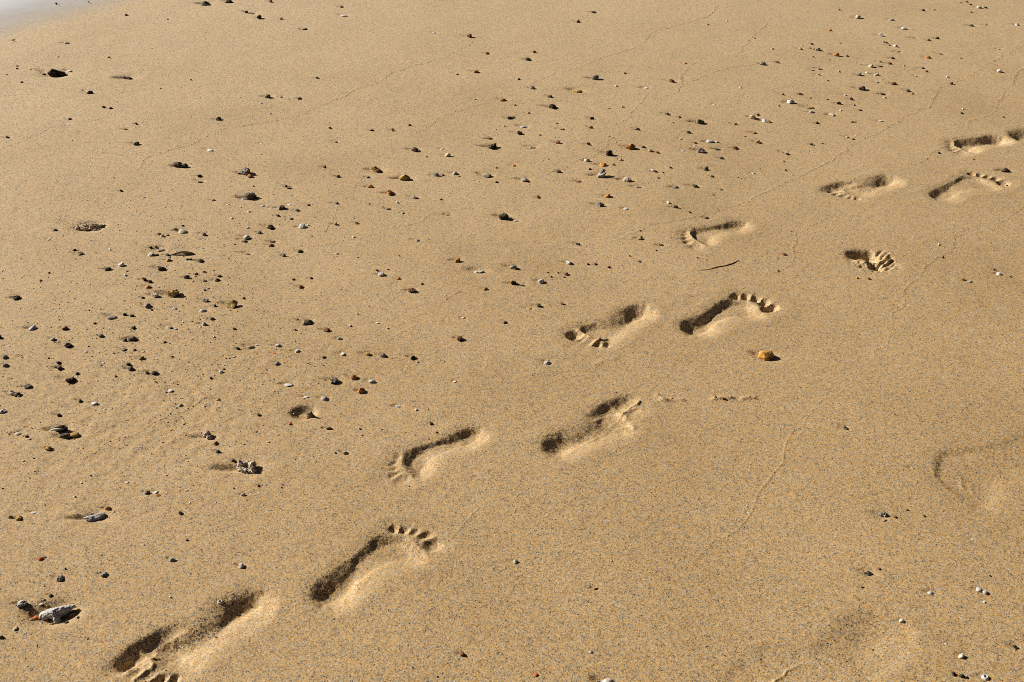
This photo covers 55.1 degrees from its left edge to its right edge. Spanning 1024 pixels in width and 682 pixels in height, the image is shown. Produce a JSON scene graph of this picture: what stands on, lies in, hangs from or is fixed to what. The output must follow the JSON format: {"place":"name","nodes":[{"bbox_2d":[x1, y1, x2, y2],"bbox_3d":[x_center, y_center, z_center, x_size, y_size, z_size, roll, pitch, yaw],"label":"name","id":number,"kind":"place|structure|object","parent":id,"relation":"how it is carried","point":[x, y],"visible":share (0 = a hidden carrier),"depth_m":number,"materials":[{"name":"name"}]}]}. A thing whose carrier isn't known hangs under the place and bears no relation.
{"place":"outdoors","nodes":[
{"label":"outdoors","id":0,"kind":"place"},
{"bbox_2d":[0,0,67,16],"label":"sea water","id":1,"kind":"structure","parent":0,"point":[10,7],"depth_m":5.42,"materials":[{"name":"white liquid"}]},
{"bbox_2d":[0,0,1023,681],"bbox_3d":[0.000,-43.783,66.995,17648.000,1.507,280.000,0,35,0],"label":"beach sand","id":2,"kind":"structure","parent":0,"point":[916,376],"depth_m":2.78,"materials":[{"name":"beige sand"}]},
{"bbox_2d":[15,600,26,607],"bbox_3d":[-0.990,0.529,1.980,0.022,0.012,0.019,-12,23,-4],"label":"stone","id":3,"kind":"object","parent":2,"relation":"on","point":[21,603],"visible":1,"depth_m":1.97,"materials":[{"name":"grey stone"}]},
{"bbox_2d":[24,384,31,388],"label":"stone","id":4,"kind":"object","parent":2,"relation":"on","point":[27,386],"visible":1,"depth_m":2.57,"materials":[{"name":"grey stone"}]},
{"bbox_2d":[29,325,35,330],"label":"pebble","id":5,"kind":"object","parent":2,"relation":"on","point":[32,328],"visible":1,"depth_m":2.80,"materials":[{"name":"white stone"}]},
{"bbox_2d":[47,69,65,76],"bbox_3d":[-2.095,-1.232,4.514,0.087,0.044,0.054,0,35,0],"label":"rock","id":6,"kind":"object","parent":2,"relation":"on","point":[53,73],"visible":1,"depth_m":4.50,"materials":[{"name":"black stone"}]},
{"bbox_2d":[39,604,74,622],"bbox_3d":[-0.911,0.549,1.962,0.071,0.031,0.034,-7,35,-10],"label":"coral fragment","id":7,"kind":"object","parent":2,"relation":"on","point":[55,614],"visible":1,"depth_m":1.96,"materials":[{"name":"white stone"}]},
{"bbox_2d":[56,575,63,581],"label":"stone","id":8,"kind":"object","parent":2,"relation":"on","point":[59,578],"visible":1,"depth_m":2.03,"materials":[{"name":"grey stone"}]},
{"bbox_2d":[54,425,67,430],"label":"rock","id":9,"kind":"object","parent":2,"relation":"on","point":[65,428],"visible":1,"depth_m":2.42,"materials":[{"name":"black stone"}]},
{"bbox_2d":[59,433,69,438],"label":"stone","id":10,"kind":"object","parent":2,"relation":"on","point":[65,435],"visible":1,"depth_m":2.40,"materials":[{"name":"grey stone"}]},
{"bbox_2d":[64,343,72,347],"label":"stone","id":11,"kind":"object","parent":2,"relation":"on","point":[67,345],"visible":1,"depth_m":2.72,"materials":[{"name":"black stone"}]},
{"bbox_2d":[64,377,76,382],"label":"stone","id":12,"kind":"object","parent":2,"relation":"on","point":[71,380],"visible":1,"depth_m":2.59,"materials":[{"name":"black stone"}]},
{"bbox_2d":[70,432,79,437],"bbox_3d":[-1.075,0.232,2.414,0.024,0.012,0.016,0,35,0],"label":"shell","id":13,"kind":"object","parent":2,"relation":"on","point":[74,434],"visible":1,"depth_m":2.41,"materials":[{"name":"stone"}]},
{"bbox_2d":[73,223,104,230],"bbox_3d":[-1.427,-0.383,3.312,0.104,0.036,0.053,6,35,9],"label":"rock","id":14,"kind":"object","parent":2,"relation":"on","point":[94,227],"visible":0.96,"depth_m":3.30,"materials":[{"name":"beige stone"}]},
{"bbox_2d":[84,512,104,521],"bbox_3d":[-0.928,0.393,2.183,0.045,0.015,0.019,-16,38,-22],"label":"shell","id":15,"kind":"object","parent":2,"relation":"on","point":[95,517],"visible":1,"depth_m":2.18},
{"bbox_2d":[107,315,116,319],"bbox_3d":[-1.159,-0.068,2.846,0.029,0.008,0.020,-3,25,-17],"label":"chip","id":16,"kind":"object","parent":2,"relation":"on","point":[111,317],"visible":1,"depth_m":2.84,"materials":[{"name":"white stone"}]},
{"bbox_2d":[128,336,136,340],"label":"stone","id":17,"kind":"object","parent":2,"relation":"on","point":[131,338],"visible":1,"depth_m":2.75,"materials":[{"name":"grey stone"}]},
{"bbox_2d":[151,292,158,297],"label":"stone","id":18,"kind":"object","parent":2,"relation":"on","point":[155,295],"visible":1,"depth_m":2.94,"materials":[{"name":"white stone"}]},
{"bbox_2d":[158,267,166,270],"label":"stone","id":19,"kind":"object","parent":2,"relation":"on","point":[161,268],"visible":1,"depth_m":3.07,"materials":[{"name":"black stone"}]},
{"bbox_2d":[165,289,179,297],"bbox_3d":[-1.020,-0.143,2.951,0.036,0.032,0.039,-27,43,-33],"label":"rock","id":20,"kind":"object","parent":2,"relation":"on","point":[171,293],"visible":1,"depth_m":2.94,"materials":[{"name":"stone"}]},
{"bbox_2d":[173,162,181,166],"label":"rock","id":21,"kind":"object","parent":2,"relation":"on","point":[177,164],"visible":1,"depth_m":3.69,"materials":[{"name":"grey stone"}]},
{"bbox_2d":[169,250,195,255],"bbox_3d":[-1.059,-0.283,3.156,0.091,0.016,0.014,0,35,0],"label":"driftwood","id":22,"kind":"object","parent":2,"relation":"on","point":[184,252],"visible":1,"depth_m":3.15,"materials":[{"name":"brown wood"}]},
{"bbox_2d":[178,229,187,233],"bbox_3d":[-1.100,-0.367,3.276,0.037,0.014,0.029,-2,25,27],"label":"shell chip","id":23,"kind":"object","parent":2,"relation":"on","point":[181,231],"visible":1,"depth_m":3.27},
{"bbox_2d":[111,588,273,681],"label":"footprint","id":24,"kind":"object","parent":2,"relation":"on","point":[178,656],"visible":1,"depth_m":1.92},
{"bbox_2d":[201,1,209,5],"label":"stone","id":25,"kind":"object","parent":2,"relation":"on","point":[204,3],"visible":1,"depth_m":5.41,"materials":[{"name":"grey stone"}]},
{"bbox_2d":[203,430,212,439],"bbox_3d":[-0.745,0.232,2.410,0.031,0.019,0.018,28,43,34],"label":"coral fragment","id":26,"kind":"object","parent":2,"relation":"on","point":[207,434],"visible":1,"depth_m":2.41,"materials":[{"name":"beige stone"}]},
{"bbox_2d":[227,300,237,308],"bbox_3d":[-0.827,-0.108,2.893,0.029,0.021,0.030,3,35,5],"label":"stone","id":27,"kind":"object","parent":2,"relation":"on","point":[231,304],"visible":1,"depth_m":2.89,"materials":[{"name":"beige stone"}]},
{"bbox_2d":[240,167,250,174],"bbox_3d":[-0.987,-0.626,3.647,0.037,0.034,0.040,-22,41,-29],"label":"rock","id":28,"kind":"object","parent":2,"relation":"on","point":[245,171],"visible":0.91,"depth_m":3.64,"materials":[{"name":"white stone"}]},
{"bbox_2d":[236,460,256,473],"bbox_3d":[-0.627,0.297,2.318,0.060,0.028,0.034,10,36,14],"label":"coral fragment","id":29,"kind":"object","parent":2,"relation":"on","point":[246,466],"visible":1,"depth_m":2.31,"materials":[{"name":"beige stone"}]},
{"bbox_2d":[244,192,256,199],"bbox_3d":[-0.930,-0.513,3.487,0.045,0.032,0.033,0,35,0],"label":"rock","id":30,"kind":"object","parent":2,"relation":"on","point":[250,196],"visible":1,"depth_m":3.48,"materials":[{"name":"grey stone"}]},
{"bbox_2d":[303,319,312,324],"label":"stone","id":31,"kind":"object","parent":2,"relation":"on","point":[307,321],"visible":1,"depth_m":2.81,"materials":[{"name":"grey stone"}]},
{"bbox_2d":[307,411,314,418],"bbox_3d":[-0.509,0.190,2.477,0.020,0.033,0.017,25,42,31],"label":"shell","id":32,"kind":"object","parent":2,"relation":"on","point":[311,415],"visible":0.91,"depth_m":2.47},
{"bbox_2d":[321,396,327,400],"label":"pebble","id":33,"kind":"object","parent":2,"relation":"on","point":[324,398],"visible":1,"depth_m":2.53,"materials":[{"name":"grey stone"}]},
{"bbox_2d":[331,377,337,383],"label":"stone","id":34,"kind":"object","parent":2,"relation":"on","point":[334,379],"visible":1,"depth_m":2.59,"materials":[{"name":"grey stone"}]},
{"bbox_2d":[351,374,357,379],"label":"stone","id":35,"kind":"object","parent":2,"relation":"on","point":[353,376],"visible":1,"depth_m":2.60,"materials":[{"name":"orange stone"}]},
{"bbox_2d":[357,388,364,393],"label":"stone","id":36,"kind":"object","parent":2,"relation":"on","point":[360,390],"visible":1,"depth_m":2.55,"materials":[{"name":"orange stone"}]},
{"bbox_2d":[310,523,446,610],"bbox_3d":[-0.289,0.476,2.081,0.314,0.023,0.139,-28,43,-34],"label":"footprint","id":37,"kind":"object","parent":2,"relation":"on","point":[355,575],"visible":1,"depth_m":2.09},
{"bbox_2d":[399,174,409,179],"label":"pebble","id":38,"kind":"object","parent":2,"relation":"on","point":[404,177],"visible":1,"depth_m":3.60,"materials":[{"name":"stone"}]},
{"bbox_2d":[383,426,489,485],"bbox_3d":[-0.181,0.276,2.362,0.296,0.015,0.123,-19,39,-25],"label":"footprint","id":39,"kind":"object","parent":2,"relation":"on","point":[419,461],"visible":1,"depth_m":2.37},
{"bbox_2d":[488,143,496,148],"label":"stone","id":40,"kind":"object","parent":2,"relation":"on","point":[492,146],"visible":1,"depth_m":3.83,"materials":[{"name":"black stone"}]},
{"bbox_2d":[498,213,508,219],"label":"stone","id":41,"kind":"object","parent":2,"relation":"on","point":[503,216],"visible":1,"depth_m":3.34,"materials":[{"name":"black stone"}]},
{"bbox_2d":[0,0,1023,681],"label":"grit","id":42,"kind":"object","parent":2,"relation":"on","point":[422,284],"visible":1,"depth_m":3.07,"materials":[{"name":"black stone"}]},
{"bbox_2d":[510,264,516,269],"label":"stone","id":43,"kind":"object","parent":2,"relation":"on","point":[513,266],"visible":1,"depth_m":3.06,"materials":[{"name":"white stone"}]},
{"bbox_2d":[542,395,642,459],"bbox_3d":[0.218,0.226,2.438,0.325,0.023,0.130,-26,42,-32],"label":"footprint","id":44,"kind":"object","parent":2,"relation":"on","point":[576,441],"visible":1,"depth_m":2.43},
{"bbox_2d":[595,202,603,206],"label":"stone","id":45,"kind":"object","parent":2,"relation":"on","point":[599,204],"visible":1,"depth_m":3.42,"materials":[{"name":"grey stone"}]},
{"bbox_2d":[597,169,605,177],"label":"stone","id":46,"kind":"object","parent":2,"relation":"on","point":[602,173],"visible":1,"depth_m":3.61,"materials":[{"name":"grey stone"}]},
{"bbox_2d":[602,678,613,681],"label":"shell","id":47,"kind":"object","parent":2,"relation":"on","point":[608,680],"visible":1,"depth_m":1.83},
{"bbox_2d":[606,150,612,155],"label":"stone","id":48,"kind":"object","parent":2,"relation":"on","point":[609,152],"visible":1,"depth_m":3.77,"materials":[{"name":"black stone"}]},
{"bbox_2d":[565,304,655,348],"bbox_3d":[0.299,-0.033,2.806,0.308,0.030,0.137,-21,40,-27],"label":"footprint","id":49,"kind":"object","parent":2,"relation":"on","point":[616,328],"visible":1,"depth_m":2.81},
{"bbox_2d":[623,176,630,181],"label":"stone","id":50,"kind":"object","parent":2,"relation":"on","point":[627,179],"visible":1,"depth_m":3.58,"materials":[{"name":"beige stone"}]},
{"bbox_2d":[626,143,635,148],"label":"stone","id":51,"kind":"object","parent":2,"relation":"on","point":[630,146],"visible":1,"depth_m":3.82,"materials":[{"name":"orange stone"}]},
{"bbox_2d":[695,119,703,123],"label":"stone","id":52,"kind":"object","parent":2,"relation":"on","point":[698,121],"visible":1,"depth_m":4.03,"materials":[{"name":"stone"}]},
{"bbox_2d":[697,148,706,152],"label":"stone","id":53,"kind":"object","parent":2,"relation":"on","point":[700,150],"visible":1,"depth_m":3.80,"materials":[{"name":"grey stone"}]},
{"bbox_2d":[679,220,752,249],"bbox_3d":[0.671,-0.362,3.277,0.297,0.019,0.136,-22,40,-28],"label":"footprint","id":54,"kind":"object","parent":2,"relation":"on","point":[707,235],"visible":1,"depth_m":3.28},
{"bbox_2d":[680,291,781,336],"bbox_3d":[0.631,-0.067,2.863,0.337,0.023,0.152,-25,42,-31],"label":"footprint","id":55,"kind":"object","parent":2,"relation":"on","point":[722,313],"visible":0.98,"depth_m":2.89},
{"bbox_2d":[758,350,773,360],"bbox_3d":[0.696,0.039,2.685,0.043,0.026,0.037,12,37,17],"label":"rock","id":56,"kind":"object","parent":2,"relation":"on","point":[766,355],"visible":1,"depth_m":2.67,"materials":[{"name":"orange stone"}]},
{"bbox_2d":[735,614,909,681],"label":"footprint","id":57,"kind":"object","parent":2,"relation":"on","point":[856,642],"visible":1,"depth_m":1.88},
{"bbox_2d":[823,175,900,199],"bbox_3d":[1.280,-0.553,3.563,0.320,0.024,0.144,-19,39,-25],"label":"footprint","id":58,"kind":"object","parent":2,"relation":"on","point":[872,186],"visible":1,"depth_m":3.56},
{"bbox_2d":[864,571,872,575],"bbox_3d":[0.744,0.487,2.052,0.019,0.005,0.014,-11,36,-15],"label":"chip","id":59,"kind":"object","parent":2,"relation":"on","point":[868,573],"visible":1,"depth_m":2.05,"materials":[{"name":"black stone"}]},
{"bbox_2d":[839,247,906,273],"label":"footprint","id":60,"kind":"object","parent":2,"relation":"on","point":[873,260],"visible":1,"depth_m":3.12},
{"bbox_2d":[877,512,886,516],"bbox_3d":[0.826,0.388,2.193,0.021,0.015,0.015,0,35,0],"label":"shell","id":61,"kind":"object","parent":2,"relation":"on","point":[882,514],"visible":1,"depth_m":2.19,"materials":[{"name":"white stone"}]},
{"bbox_2d":[928,171,1012,201],"bbox_3d":[1.646,-0.552,3.556,0.357,0.018,0.163,-19,39,-25],"label":"footprint","id":62,"kind":"object","parent":2,"relation":"on","point":[966,184],"visible":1,"depth_m":3.57},
{"bbox_2d":[931,432,1023,513],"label":"footprint","id":63,"kind":"object","parent":2,"relation":"on","point":[979,478],"visible":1,"depth_m":2.32},
{"bbox_2d":[946,135,1011,155],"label":"footprint","id":64,"kind":"object","parent":2,"relation":"on","point":[969,146],"visible":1,"depth_m":3.89},
{"bbox_2d":[981,674,988,680],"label":"shell","id":65,"kind":"object","parent":2,"relation":"on","point":[985,677],"visible":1,"depth_m":1.84},
{"bbox_2d":[1009,129,1023,141],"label":"footprint","id":66,"kind":"object","parent":2,"relation":"on","point":[1018,135],"visible":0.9,"depth_m":3.97}
]}

